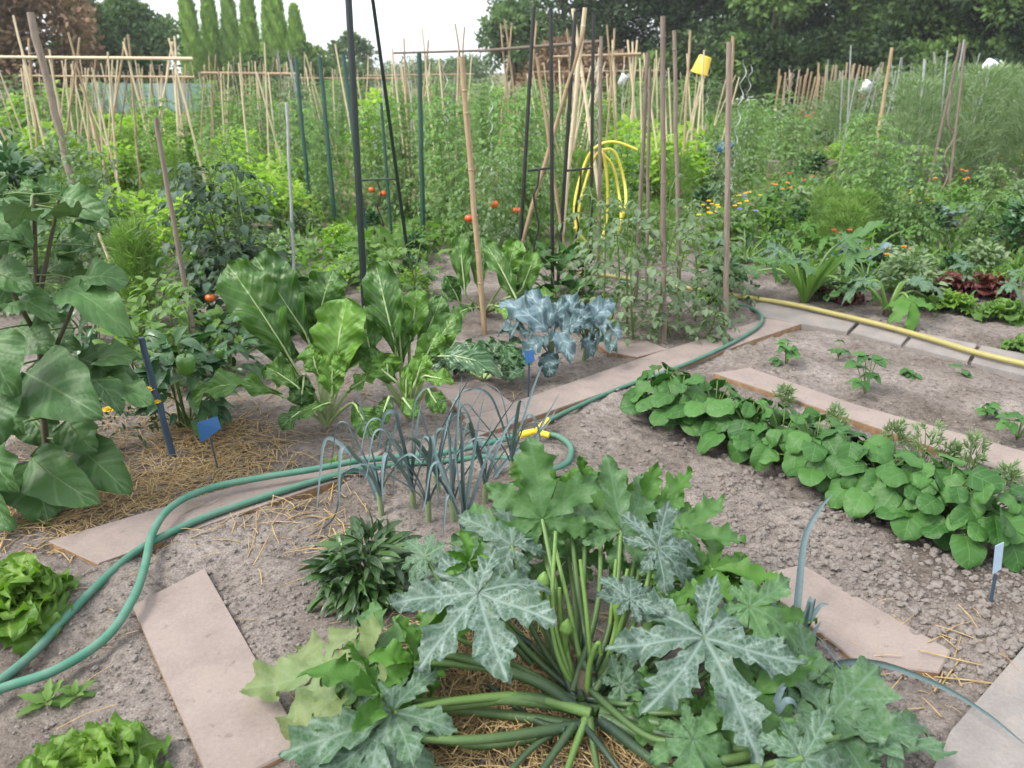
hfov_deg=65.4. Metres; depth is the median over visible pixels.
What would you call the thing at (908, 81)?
asparagus plant
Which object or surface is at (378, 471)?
plank
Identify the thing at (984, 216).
pepper plant
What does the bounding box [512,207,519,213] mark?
tomato
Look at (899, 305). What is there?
squash plant
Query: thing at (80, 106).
cane
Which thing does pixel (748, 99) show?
spiral stake
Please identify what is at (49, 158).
leafy bush
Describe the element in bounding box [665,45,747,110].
bush
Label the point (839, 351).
bean plant
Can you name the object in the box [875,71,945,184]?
asparagus plant
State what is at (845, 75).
wooden stake
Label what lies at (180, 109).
cane
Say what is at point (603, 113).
tomato plant
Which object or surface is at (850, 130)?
tomato plant
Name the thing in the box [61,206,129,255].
potato plant
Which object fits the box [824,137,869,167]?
bean bush
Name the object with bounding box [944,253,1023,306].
squash plant
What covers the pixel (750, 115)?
tomato plant
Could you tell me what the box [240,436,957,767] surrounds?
squash plant
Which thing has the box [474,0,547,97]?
tree
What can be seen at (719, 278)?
tomato plant
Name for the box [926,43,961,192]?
wooden stake
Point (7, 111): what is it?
cane
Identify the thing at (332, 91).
tomato plant
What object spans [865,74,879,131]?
steel rod
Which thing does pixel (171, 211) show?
wooden stake
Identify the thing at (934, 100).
tomato plant
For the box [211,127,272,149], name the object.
bean bush
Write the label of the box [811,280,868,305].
red lettuce
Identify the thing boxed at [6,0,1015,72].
sky
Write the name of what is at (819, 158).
pepper plant
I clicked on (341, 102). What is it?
tomato plant
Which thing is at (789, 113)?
tomato plant
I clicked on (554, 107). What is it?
tomato plant
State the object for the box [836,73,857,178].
steel rod
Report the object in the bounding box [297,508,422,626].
leafy herb
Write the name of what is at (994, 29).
dark tree
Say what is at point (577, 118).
cane
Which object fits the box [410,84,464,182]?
tomato plant
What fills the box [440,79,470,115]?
tomato plant
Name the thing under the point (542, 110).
tomato plant
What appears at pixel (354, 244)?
leafy plant
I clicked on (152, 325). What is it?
pepper plant
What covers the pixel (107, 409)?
marigold plant
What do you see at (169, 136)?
bean bush
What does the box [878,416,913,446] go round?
ferny seedling
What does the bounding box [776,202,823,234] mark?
pepper plant
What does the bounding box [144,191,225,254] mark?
bean bush
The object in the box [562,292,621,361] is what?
broccoli plant
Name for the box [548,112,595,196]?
tomato plant
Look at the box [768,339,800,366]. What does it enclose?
bean plant
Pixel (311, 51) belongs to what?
bush
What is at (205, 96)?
tomato plant
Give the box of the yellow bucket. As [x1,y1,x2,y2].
[691,54,710,79]
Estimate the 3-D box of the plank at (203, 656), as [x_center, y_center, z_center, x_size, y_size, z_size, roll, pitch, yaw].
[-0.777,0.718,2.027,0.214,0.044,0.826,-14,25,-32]
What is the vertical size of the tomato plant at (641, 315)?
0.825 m
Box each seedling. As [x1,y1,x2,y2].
[15,678,74,717]
[19,515,50,526]
[55,679,95,707]
[323,454,344,469]
[772,382,797,406]
[823,400,852,425]
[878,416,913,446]
[901,418,946,464]
[935,438,963,467]
[960,428,992,469]
[994,457,1023,486]
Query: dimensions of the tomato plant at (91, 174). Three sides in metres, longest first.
1.172 x 0.659 x 0.627 m
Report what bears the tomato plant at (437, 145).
on the ground
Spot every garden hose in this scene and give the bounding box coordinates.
[0,431,573,683]
[0,434,518,694]
[549,280,763,421]
[578,271,1023,366]
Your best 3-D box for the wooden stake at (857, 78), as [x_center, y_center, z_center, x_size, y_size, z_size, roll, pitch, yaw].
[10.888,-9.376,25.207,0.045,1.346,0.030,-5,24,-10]
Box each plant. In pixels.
[0,73,40,132]
[0,79,7,129]
[0,88,63,142]
[0,128,19,142]
[0,139,65,200]
[0,148,65,218]
[0,171,65,316]
[0,174,155,530]
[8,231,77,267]
[24,130,139,267]
[33,82,72,120]
[41,289,141,356]
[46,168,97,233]
[58,88,99,141]
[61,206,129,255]
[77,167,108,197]
[79,81,119,123]
[92,316,184,398]
[96,386,169,447]
[114,82,157,121]
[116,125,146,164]
[116,271,219,352]
[126,96,194,197]
[131,326,243,438]
[134,159,308,332]
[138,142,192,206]
[138,279,246,375]
[174,312,264,379]
[181,79,234,142]
[181,81,222,130]
[192,248,379,439]
[193,123,278,238]
[194,304,259,352]
[211,87,264,149]
[233,99,284,170]
[235,77,283,133]
[239,84,284,128]
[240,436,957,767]
[253,77,330,174]
[268,99,340,204]
[271,229,352,263]
[272,81,298,125]
[273,248,336,277]
[275,231,332,276]
[280,77,330,154]
[294,106,356,222]
[302,97,348,165]
[303,81,341,126]
[307,84,347,147]
[313,80,343,110]
[318,79,349,108]
[318,80,365,136]
[323,238,397,285]
[326,230,372,262]
[336,103,399,207]
[336,251,409,300]
[337,218,445,266]
[345,241,406,283]
[347,107,418,219]
[351,208,384,231]
[358,261,502,423]
[370,98,444,219]
[372,82,424,166]
[376,235,453,301]
[386,76,414,109]
[393,216,462,240]
[395,229,433,256]
[397,253,430,279]
[402,89,445,158]
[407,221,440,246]
[409,102,483,235]
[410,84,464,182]
[414,77,459,144]
[415,95,492,223]
[430,75,481,131]
[430,138,500,253]
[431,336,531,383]
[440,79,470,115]
[441,233,554,319]
[443,215,468,231]
[446,75,478,109]
[459,88,504,165]
[460,145,530,258]
[461,82,505,151]
[472,77,501,113]
[474,87,506,149]
[477,91,562,225]
[477,98,568,239]
[483,144,547,251]
[491,86,555,167]
[496,289,584,377]
[502,85,563,175]
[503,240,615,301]
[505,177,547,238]
[517,118,571,206]
[518,80,545,101]
[520,88,561,140]
[522,79,548,111]
[534,89,566,153]
[547,84,581,129]
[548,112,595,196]
[549,187,635,312]
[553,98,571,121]
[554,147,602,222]
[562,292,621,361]
[564,85,594,146]
[566,200,671,337]
[567,97,617,174]
[578,189,682,346]
[579,90,624,163]
[581,188,658,242]
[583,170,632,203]
[595,77,629,116]
[595,131,654,223]
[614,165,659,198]
[617,173,714,344]
[619,373,726,436]
[621,362,698,409]
[622,78,680,163]
[622,83,672,128]
[629,83,672,128]
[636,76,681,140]
[636,196,747,331]
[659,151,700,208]
[663,373,769,440]
[666,79,710,124]
[667,76,707,113]
[679,100,703,127]
[679,147,716,172]
[680,204,722,247]
[683,184,723,215]
[686,309,739,344]
[688,241,760,322]
[695,125,766,239]
[696,396,790,455]
[698,200,758,243]
[701,222,789,263]
[702,129,734,144]
[703,77,735,113]
[703,179,724,202]
[704,253,762,301]
[708,112,753,170]
[710,144,736,165]
[713,122,731,131]
[715,184,767,224]
[722,99,785,181]
[723,102,766,153]
[727,402,823,470]
[730,193,787,214]
[730,195,793,251]
[731,94,770,135]
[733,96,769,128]
[733,165,760,187]
[739,222,838,267]
[740,218,889,302]
[742,190,803,234]
[752,90,804,166]
[755,109,789,132]
[758,185,790,221]
[758,413,877,492]
[761,117,827,195]
[763,97,821,171]
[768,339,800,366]
[770,182,807,221]
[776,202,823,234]
[777,183,797,198]
[778,214,831,245]
[778,249,808,281]
[778,249,846,302]
[779,103,800,132]
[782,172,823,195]
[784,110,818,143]
[787,425,899,509]
[792,93,831,137]
[793,172,831,187]
[794,150,831,176]
[796,190,922,240]
[800,183,849,249]
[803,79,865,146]
[806,75,874,143]
[809,193,861,255]
[810,129,835,144]
[810,216,919,252]
[814,229,884,274]
[823,275,944,330]
[824,137,869,193]
[825,435,924,517]
[826,113,870,158]
[827,200,872,253]
[827,339,850,358]
[829,185,886,242]
[830,115,916,232]
[834,166,862,183]
[836,242,910,285]
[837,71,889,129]
[837,137,913,245]
[838,110,892,171]
[841,112,876,148]
[844,351,889,393]
[847,132,917,236]
[853,216,884,242]
[855,451,973,550]
[856,241,910,275]
[857,69,896,123]
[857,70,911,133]
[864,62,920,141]
[871,141,922,200]
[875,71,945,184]
[875,453,1023,569]
[876,144,957,255]
[881,72,929,142]
[881,189,948,243]
[883,55,965,175]
[887,70,932,118]
[887,89,933,143]
[898,197,950,239]
[899,368,921,379]
[909,148,929,176]
[909,169,973,203]
[914,193,975,220]
[918,71,977,144]
[919,58,1019,189]
[921,467,1023,572]
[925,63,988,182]
[932,71,970,115]
[936,186,1015,221]
[937,183,993,216]
[938,250,975,275]
[944,68,991,155]
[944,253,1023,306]
[945,66,1020,167]
[945,163,1023,251]
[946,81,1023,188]
[948,364,971,378]
[950,60,1023,167]
[968,210,1005,238]
[973,72,1023,162]
[974,401,1001,418]
[977,194,1023,242]
[982,67,1023,188]
[983,193,1023,260]
[984,66,1023,160]
[995,411,1023,439]
[996,153,1023,183]
[1002,95,1023,178]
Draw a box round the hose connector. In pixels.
[519,417,550,437]
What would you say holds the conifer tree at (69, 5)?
on the ground
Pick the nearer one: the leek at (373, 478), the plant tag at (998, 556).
the plant tag at (998, 556)
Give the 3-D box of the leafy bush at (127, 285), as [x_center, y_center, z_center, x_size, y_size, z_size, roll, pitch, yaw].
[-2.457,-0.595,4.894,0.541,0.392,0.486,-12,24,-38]
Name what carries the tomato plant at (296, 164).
on the ground
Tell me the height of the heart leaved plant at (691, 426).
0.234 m
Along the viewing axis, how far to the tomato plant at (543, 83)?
25.55 m
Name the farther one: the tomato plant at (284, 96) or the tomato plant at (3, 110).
the tomato plant at (284, 96)
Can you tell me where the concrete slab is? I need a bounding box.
[933,648,1023,767]
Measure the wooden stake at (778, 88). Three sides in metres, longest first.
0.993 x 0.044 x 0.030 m
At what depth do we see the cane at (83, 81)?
14.43 m
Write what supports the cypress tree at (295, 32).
on the ground
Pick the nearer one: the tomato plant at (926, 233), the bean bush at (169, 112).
the tomato plant at (926, 233)
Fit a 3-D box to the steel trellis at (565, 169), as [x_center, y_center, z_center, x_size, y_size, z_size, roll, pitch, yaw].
[0.470,-1.600,5.542,0.441,1.838,1.042,15,26,33]
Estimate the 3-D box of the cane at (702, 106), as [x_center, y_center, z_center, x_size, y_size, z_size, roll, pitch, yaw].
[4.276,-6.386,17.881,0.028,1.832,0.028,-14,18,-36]
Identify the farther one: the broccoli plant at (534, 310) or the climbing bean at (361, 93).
the climbing bean at (361, 93)
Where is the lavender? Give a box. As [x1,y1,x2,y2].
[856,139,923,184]
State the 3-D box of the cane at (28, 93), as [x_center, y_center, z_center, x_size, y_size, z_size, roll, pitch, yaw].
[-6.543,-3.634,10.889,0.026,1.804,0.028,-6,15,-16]
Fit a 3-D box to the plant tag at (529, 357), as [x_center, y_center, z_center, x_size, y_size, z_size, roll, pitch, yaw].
[0.079,-0.020,3.637,0.047,0.284,0.014,0,21,0]
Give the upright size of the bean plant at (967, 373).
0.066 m
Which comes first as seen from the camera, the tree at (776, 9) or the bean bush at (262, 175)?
the bean bush at (262, 175)
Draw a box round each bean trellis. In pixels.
[0,15,206,199]
[18,59,194,150]
[200,53,297,148]
[288,61,407,114]
[365,55,473,134]
[393,19,620,185]
[532,52,659,119]
[553,40,640,166]
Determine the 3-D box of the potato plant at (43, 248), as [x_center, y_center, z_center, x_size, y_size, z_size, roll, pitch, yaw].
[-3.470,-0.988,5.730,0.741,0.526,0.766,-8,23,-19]
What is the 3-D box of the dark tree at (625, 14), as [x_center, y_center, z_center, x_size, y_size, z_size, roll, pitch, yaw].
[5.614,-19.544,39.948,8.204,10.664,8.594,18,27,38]
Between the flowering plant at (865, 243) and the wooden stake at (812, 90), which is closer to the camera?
the flowering plant at (865, 243)
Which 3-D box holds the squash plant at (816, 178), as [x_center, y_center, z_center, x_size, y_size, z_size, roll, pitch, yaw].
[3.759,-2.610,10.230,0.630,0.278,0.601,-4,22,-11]
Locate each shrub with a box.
[513,32,629,103]
[583,48,640,100]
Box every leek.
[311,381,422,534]
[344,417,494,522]
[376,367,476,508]
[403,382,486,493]
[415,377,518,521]
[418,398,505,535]
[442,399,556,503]
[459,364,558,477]
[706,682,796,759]
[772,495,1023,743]
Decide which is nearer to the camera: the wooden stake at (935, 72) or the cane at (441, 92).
the cane at (441, 92)
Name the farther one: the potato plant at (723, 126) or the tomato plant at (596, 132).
the potato plant at (723, 126)
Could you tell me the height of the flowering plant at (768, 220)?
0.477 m
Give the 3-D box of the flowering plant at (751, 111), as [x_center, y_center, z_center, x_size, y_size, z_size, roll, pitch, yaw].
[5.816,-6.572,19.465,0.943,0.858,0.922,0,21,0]
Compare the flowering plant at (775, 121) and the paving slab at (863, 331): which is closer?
the paving slab at (863, 331)
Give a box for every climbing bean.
[0,90,42,136]
[17,125,48,158]
[38,80,78,124]
[40,117,85,168]
[109,138,143,191]
[134,125,171,184]
[172,117,210,187]
[345,79,375,117]
[347,96,396,177]
[358,89,397,137]
[368,85,400,146]
[389,82,417,115]
[480,85,513,124]
[485,84,512,110]
[578,79,595,103]
[594,98,622,140]
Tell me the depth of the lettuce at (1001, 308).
4.75 m
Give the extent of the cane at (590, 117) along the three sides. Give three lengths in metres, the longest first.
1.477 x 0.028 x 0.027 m
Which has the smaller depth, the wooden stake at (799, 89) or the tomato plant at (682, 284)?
the tomato plant at (682, 284)
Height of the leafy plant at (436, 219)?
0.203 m
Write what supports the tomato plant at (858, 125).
on the ground
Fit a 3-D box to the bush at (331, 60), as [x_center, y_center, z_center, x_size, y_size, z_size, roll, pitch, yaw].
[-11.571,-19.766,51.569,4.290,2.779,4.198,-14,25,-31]
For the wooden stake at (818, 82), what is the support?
on the ground
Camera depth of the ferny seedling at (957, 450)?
3.00 m
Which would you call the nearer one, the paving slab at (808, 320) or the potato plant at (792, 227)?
the paving slab at (808, 320)
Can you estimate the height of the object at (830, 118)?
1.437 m
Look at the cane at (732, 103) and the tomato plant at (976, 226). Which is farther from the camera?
the cane at (732, 103)
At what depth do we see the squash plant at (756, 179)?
10.20 m
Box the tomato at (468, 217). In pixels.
[465,212,471,221]
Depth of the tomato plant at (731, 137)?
11.79 m
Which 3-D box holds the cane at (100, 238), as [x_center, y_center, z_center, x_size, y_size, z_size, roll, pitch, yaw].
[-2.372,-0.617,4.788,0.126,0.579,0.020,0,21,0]
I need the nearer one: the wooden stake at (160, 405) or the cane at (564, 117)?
the wooden stake at (160, 405)
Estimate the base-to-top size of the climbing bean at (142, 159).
0.886 m
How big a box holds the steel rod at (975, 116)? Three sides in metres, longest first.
1.409 x 0.021 x 0.021 m
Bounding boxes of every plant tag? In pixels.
[197,416,220,467]
[524,350,534,396]
[989,542,1003,601]
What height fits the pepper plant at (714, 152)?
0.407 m
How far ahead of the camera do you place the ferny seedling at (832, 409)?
3.30 m
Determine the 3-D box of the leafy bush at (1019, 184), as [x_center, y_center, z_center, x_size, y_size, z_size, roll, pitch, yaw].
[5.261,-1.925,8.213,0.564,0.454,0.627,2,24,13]
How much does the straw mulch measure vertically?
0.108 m
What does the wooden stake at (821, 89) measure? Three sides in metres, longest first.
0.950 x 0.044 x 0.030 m
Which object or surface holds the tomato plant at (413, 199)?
on the ground
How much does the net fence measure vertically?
1.500 m
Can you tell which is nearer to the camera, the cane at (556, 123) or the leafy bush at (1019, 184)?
the cane at (556, 123)
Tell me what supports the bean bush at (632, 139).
on the ground
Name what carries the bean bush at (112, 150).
on the ground
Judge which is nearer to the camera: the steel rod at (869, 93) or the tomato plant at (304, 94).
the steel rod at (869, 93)
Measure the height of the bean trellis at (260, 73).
1.744 m
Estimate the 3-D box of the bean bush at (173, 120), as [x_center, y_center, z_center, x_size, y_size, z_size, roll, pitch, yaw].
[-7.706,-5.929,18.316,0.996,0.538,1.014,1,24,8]
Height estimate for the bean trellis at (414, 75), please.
1.748 m
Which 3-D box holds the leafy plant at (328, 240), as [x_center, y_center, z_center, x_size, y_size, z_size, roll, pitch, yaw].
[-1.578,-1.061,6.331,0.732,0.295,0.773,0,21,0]
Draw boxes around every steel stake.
[294,57,311,215]
[317,57,336,223]
[341,54,367,229]
[377,102,392,244]
[417,52,424,232]
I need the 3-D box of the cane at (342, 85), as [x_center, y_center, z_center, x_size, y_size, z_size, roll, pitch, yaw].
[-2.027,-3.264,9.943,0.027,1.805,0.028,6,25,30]
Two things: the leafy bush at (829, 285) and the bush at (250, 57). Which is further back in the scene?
the bush at (250, 57)
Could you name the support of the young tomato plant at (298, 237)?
on the ground
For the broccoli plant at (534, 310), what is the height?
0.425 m
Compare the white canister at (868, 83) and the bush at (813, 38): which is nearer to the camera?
the white canister at (868, 83)
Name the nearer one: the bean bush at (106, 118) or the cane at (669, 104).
the cane at (669, 104)
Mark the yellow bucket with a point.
(697, 68)
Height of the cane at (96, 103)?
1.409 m
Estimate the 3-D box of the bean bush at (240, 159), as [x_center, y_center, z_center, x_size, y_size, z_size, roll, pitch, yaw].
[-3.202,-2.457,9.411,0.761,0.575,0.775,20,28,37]
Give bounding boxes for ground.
[0,73,1023,767]
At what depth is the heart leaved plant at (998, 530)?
2.44 m
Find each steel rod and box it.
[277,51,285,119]
[285,102,294,268]
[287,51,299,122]
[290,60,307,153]
[381,77,386,149]
[411,80,411,169]
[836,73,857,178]
[839,70,842,148]
[845,45,851,168]
[856,68,877,134]
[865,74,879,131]
[882,74,899,130]
[884,71,896,135]
[934,50,947,183]
[938,39,964,180]
[958,78,988,165]
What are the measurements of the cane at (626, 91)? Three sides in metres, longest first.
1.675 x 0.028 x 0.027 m
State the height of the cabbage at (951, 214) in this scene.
0.269 m
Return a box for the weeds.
[0,96,1023,295]
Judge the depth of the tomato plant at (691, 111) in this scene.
21.32 m
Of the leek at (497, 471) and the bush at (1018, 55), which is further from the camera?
the bush at (1018, 55)
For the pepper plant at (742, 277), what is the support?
on the ground
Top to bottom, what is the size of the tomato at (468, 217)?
0.077 m
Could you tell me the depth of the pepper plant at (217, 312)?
4.26 m
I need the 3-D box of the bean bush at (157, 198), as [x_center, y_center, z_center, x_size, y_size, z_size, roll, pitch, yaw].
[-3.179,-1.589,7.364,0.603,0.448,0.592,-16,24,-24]
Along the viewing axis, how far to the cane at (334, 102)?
12.62 m
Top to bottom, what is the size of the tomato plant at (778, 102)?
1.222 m
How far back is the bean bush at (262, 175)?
8.16 m
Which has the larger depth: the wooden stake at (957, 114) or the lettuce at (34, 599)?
the wooden stake at (957, 114)
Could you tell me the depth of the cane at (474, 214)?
4.28 m
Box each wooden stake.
[26,12,76,183]
[138,337,176,459]
[153,117,195,337]
[597,36,602,276]
[633,52,649,302]
[645,68,651,305]
[660,16,666,342]
[672,30,681,311]
[723,42,731,325]
[774,76,781,108]
[775,69,779,109]
[782,72,785,109]
[788,69,789,107]
[793,70,799,103]
[796,76,801,107]
[800,74,805,105]
[801,68,808,107]
[805,72,811,108]
[807,77,815,108]
[811,73,819,108]
[815,63,819,109]
[819,77,822,106]
[823,65,826,103]
[828,65,833,90]
[831,65,837,108]
[842,62,847,106]
[849,63,854,98]
[852,64,860,109]
[916,59,925,168]
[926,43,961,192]
[933,52,940,154]
[946,43,965,201]
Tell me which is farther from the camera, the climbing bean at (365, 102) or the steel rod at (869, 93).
the steel rod at (869, 93)
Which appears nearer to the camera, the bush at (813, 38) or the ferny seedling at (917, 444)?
the ferny seedling at (917, 444)
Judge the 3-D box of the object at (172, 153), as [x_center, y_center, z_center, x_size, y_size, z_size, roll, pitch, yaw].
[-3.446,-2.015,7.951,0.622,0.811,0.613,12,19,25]
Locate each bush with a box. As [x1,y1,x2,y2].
[0,129,42,156]
[22,126,79,154]
[24,137,101,186]
[71,146,96,163]
[71,183,163,242]
[73,260,157,310]
[77,154,134,189]
[89,113,131,129]
[93,121,147,146]
[95,141,137,188]
[117,111,168,135]
[132,127,191,149]
[133,142,175,185]
[136,105,174,120]
[137,187,187,232]
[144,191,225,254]
[162,136,202,169]
[164,115,195,133]
[203,103,241,119]
[206,150,265,187]
[206,176,257,219]
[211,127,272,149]
[216,50,294,100]
[219,138,264,162]
[229,151,266,172]
[235,165,294,206]
[245,172,324,230]
[255,147,325,194]
[261,228,298,258]
[269,39,349,98]
[284,206,323,232]
[315,55,372,92]
[317,264,349,289]
[319,221,355,243]
[332,254,358,271]
[368,59,436,86]
[373,55,476,87]
[398,266,432,292]
[427,53,501,89]
[595,113,673,173]
[603,129,659,177]
[611,45,686,107]
[618,121,715,198]
[634,40,725,105]
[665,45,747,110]
[685,164,739,194]
[690,26,788,111]
[704,207,755,247]
[732,24,824,108]
[751,28,854,112]
[780,182,828,222]
[786,57,889,112]
[796,266,850,299]
[822,50,895,109]
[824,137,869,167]
[830,22,922,109]
[865,36,952,110]
[875,246,953,297]
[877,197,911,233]
[887,241,938,267]
[909,40,981,74]
[935,40,1021,92]
[958,236,1010,273]
[977,31,1021,62]
[994,178,1023,206]
[1001,40,1023,72]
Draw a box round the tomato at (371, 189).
[368,185,374,192]
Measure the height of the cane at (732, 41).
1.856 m
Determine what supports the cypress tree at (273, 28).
on the ground
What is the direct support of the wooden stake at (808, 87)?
on the ground
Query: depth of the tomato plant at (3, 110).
20.11 m
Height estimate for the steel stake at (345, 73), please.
1.588 m
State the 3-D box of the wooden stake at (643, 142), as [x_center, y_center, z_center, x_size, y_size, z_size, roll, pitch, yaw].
[0.801,-1.212,4.949,0.042,1.566,0.033,0,21,0]
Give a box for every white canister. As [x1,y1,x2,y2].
[618,73,629,85]
[858,79,874,94]
[979,58,1002,77]
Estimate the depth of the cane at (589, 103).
9.89 m
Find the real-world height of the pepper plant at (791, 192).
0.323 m
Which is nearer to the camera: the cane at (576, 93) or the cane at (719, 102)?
the cane at (576, 93)
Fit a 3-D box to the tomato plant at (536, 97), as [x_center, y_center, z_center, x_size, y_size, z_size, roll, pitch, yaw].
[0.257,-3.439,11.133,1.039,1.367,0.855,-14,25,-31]
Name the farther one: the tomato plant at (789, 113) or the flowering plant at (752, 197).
the tomato plant at (789, 113)
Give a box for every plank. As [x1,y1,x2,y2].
[49,451,383,565]
[133,569,289,767]
[362,461,397,477]
[434,376,511,419]
[463,318,800,436]
[580,326,666,358]
[713,368,1023,475]
[760,566,950,676]
[767,159,844,173]
[842,168,1020,182]
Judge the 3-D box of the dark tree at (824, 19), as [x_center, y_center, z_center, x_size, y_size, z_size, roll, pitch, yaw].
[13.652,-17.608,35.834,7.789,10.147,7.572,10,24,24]
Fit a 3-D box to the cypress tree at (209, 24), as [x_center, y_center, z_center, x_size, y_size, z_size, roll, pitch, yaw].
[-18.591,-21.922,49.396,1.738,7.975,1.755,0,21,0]
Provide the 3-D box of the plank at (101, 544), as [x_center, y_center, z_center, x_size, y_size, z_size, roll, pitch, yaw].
[-0.942,0.420,2.787,1.162,0.043,0.232,-16,26,-35]
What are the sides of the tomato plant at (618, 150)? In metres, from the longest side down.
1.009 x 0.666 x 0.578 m
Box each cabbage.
[823,242,898,277]
[896,174,926,190]
[910,205,968,229]
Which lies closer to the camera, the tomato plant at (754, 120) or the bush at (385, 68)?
the tomato plant at (754, 120)
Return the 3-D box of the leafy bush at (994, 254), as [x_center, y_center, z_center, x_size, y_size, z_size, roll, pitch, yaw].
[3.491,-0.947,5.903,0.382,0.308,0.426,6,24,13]
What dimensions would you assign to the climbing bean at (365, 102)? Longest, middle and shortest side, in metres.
1.137 x 0.740 x 0.647 m
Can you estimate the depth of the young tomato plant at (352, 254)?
5.58 m
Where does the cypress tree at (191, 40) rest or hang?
on the ground
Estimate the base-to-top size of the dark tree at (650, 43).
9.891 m
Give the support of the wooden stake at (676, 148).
on the ground
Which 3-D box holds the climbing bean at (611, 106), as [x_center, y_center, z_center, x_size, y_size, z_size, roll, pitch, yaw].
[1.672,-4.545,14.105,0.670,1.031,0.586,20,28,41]
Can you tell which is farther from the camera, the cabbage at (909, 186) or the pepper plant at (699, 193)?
the cabbage at (909, 186)
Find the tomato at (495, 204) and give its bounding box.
[490,200,498,207]
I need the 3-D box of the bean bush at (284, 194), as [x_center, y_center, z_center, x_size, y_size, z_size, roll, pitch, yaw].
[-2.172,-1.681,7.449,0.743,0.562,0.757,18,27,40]
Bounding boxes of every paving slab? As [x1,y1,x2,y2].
[628,281,702,299]
[751,303,857,334]
[850,323,909,347]
[904,332,976,363]
[971,345,1023,380]
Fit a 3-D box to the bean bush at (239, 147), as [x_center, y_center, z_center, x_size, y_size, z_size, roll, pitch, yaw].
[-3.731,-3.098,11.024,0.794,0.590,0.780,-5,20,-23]
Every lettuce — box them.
[0,551,79,654]
[16,711,172,767]
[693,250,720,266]
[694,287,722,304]
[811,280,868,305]
[914,270,982,301]
[929,287,979,314]
[964,297,1023,326]
[966,269,1021,299]
[998,333,1023,352]
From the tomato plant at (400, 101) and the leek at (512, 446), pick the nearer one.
the leek at (512, 446)
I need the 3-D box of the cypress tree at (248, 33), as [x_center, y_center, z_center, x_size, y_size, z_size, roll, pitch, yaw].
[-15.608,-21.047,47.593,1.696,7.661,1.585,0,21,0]
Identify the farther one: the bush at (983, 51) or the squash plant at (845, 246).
the bush at (983, 51)
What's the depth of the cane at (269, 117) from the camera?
8.74 m
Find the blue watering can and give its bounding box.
[715,141,734,152]
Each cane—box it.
[0,72,20,127]
[0,91,14,132]
[20,68,39,199]
[21,53,34,127]
[61,61,75,139]
[70,64,90,148]
[79,54,95,150]
[79,84,106,145]
[83,82,97,151]
[85,68,89,159]
[91,67,120,196]
[91,77,103,143]
[97,82,104,177]
[97,233,127,309]
[100,63,117,130]
[107,52,119,195]
[111,63,132,115]
[135,60,144,116]
[151,60,159,102]
[156,77,165,138]
[172,69,181,143]
[177,83,184,150]
[220,71,224,145]
[238,63,249,168]
[255,77,261,148]
[256,72,288,186]
[264,43,269,169]
[268,72,277,158]
[304,52,306,113]
[305,54,338,165]
[305,67,319,145]
[311,86,334,180]
[332,78,336,150]
[334,44,350,132]
[357,77,369,152]
[391,49,409,201]
[401,63,410,145]
[408,81,417,151]
[438,59,450,181]
[455,48,458,182]
[459,57,487,335]
[521,28,585,243]
[526,74,548,182]
[535,57,568,274]
[543,89,562,172]
[556,7,586,262]
[558,60,562,179]
[559,100,567,151]
[569,83,581,187]
[571,8,604,224]
[573,66,590,150]
[577,58,598,164]
[581,73,598,181]
[582,75,602,146]
[606,73,610,129]
[612,48,617,167]
[623,71,629,111]
[639,58,641,140]
[643,53,660,183]
[651,68,655,103]
[656,50,657,134]
[665,100,667,157]
[668,68,674,190]
[678,73,686,138]
[680,30,690,196]
[686,53,692,145]
[686,82,700,141]
[689,75,700,150]
[692,50,704,192]
[702,83,702,129]
[712,77,739,173]
[714,79,725,124]
[731,36,734,112]
[868,47,893,188]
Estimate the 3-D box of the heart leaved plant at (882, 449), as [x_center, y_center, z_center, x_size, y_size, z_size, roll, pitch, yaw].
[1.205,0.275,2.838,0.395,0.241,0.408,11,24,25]
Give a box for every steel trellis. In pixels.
[345,0,411,306]
[516,7,594,285]
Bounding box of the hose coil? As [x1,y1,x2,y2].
[573,140,637,246]
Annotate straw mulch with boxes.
[0,343,1020,767]
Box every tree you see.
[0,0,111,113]
[13,0,96,99]
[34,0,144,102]
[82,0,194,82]
[176,0,210,82]
[199,0,227,94]
[217,0,240,93]
[237,0,261,55]
[257,0,287,57]
[283,1,313,97]
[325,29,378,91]
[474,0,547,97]
[485,0,626,86]
[537,0,701,73]
[599,0,751,100]
[636,0,794,55]
[676,0,848,100]
[724,0,825,37]
[734,0,812,27]
[742,0,876,89]
[777,0,957,81]
[819,0,1010,76]
[851,0,1015,47]
[902,0,1023,69]
[947,0,1023,52]
[995,0,1023,52]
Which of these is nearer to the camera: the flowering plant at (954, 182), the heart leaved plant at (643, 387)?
the heart leaved plant at (643, 387)
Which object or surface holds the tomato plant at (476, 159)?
on the ground
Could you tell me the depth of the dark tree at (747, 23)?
34.33 m
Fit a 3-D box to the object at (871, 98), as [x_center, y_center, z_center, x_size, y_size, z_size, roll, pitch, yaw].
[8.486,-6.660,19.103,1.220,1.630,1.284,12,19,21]
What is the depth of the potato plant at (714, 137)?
16.12 m
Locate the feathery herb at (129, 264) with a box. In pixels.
[98,211,175,327]
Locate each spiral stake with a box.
[443,61,448,194]
[487,61,493,196]
[594,61,597,188]
[621,65,624,128]
[702,68,710,141]
[730,60,746,188]
[741,64,752,158]
[941,90,954,190]
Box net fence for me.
[84,72,213,117]
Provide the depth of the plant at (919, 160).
10.13 m

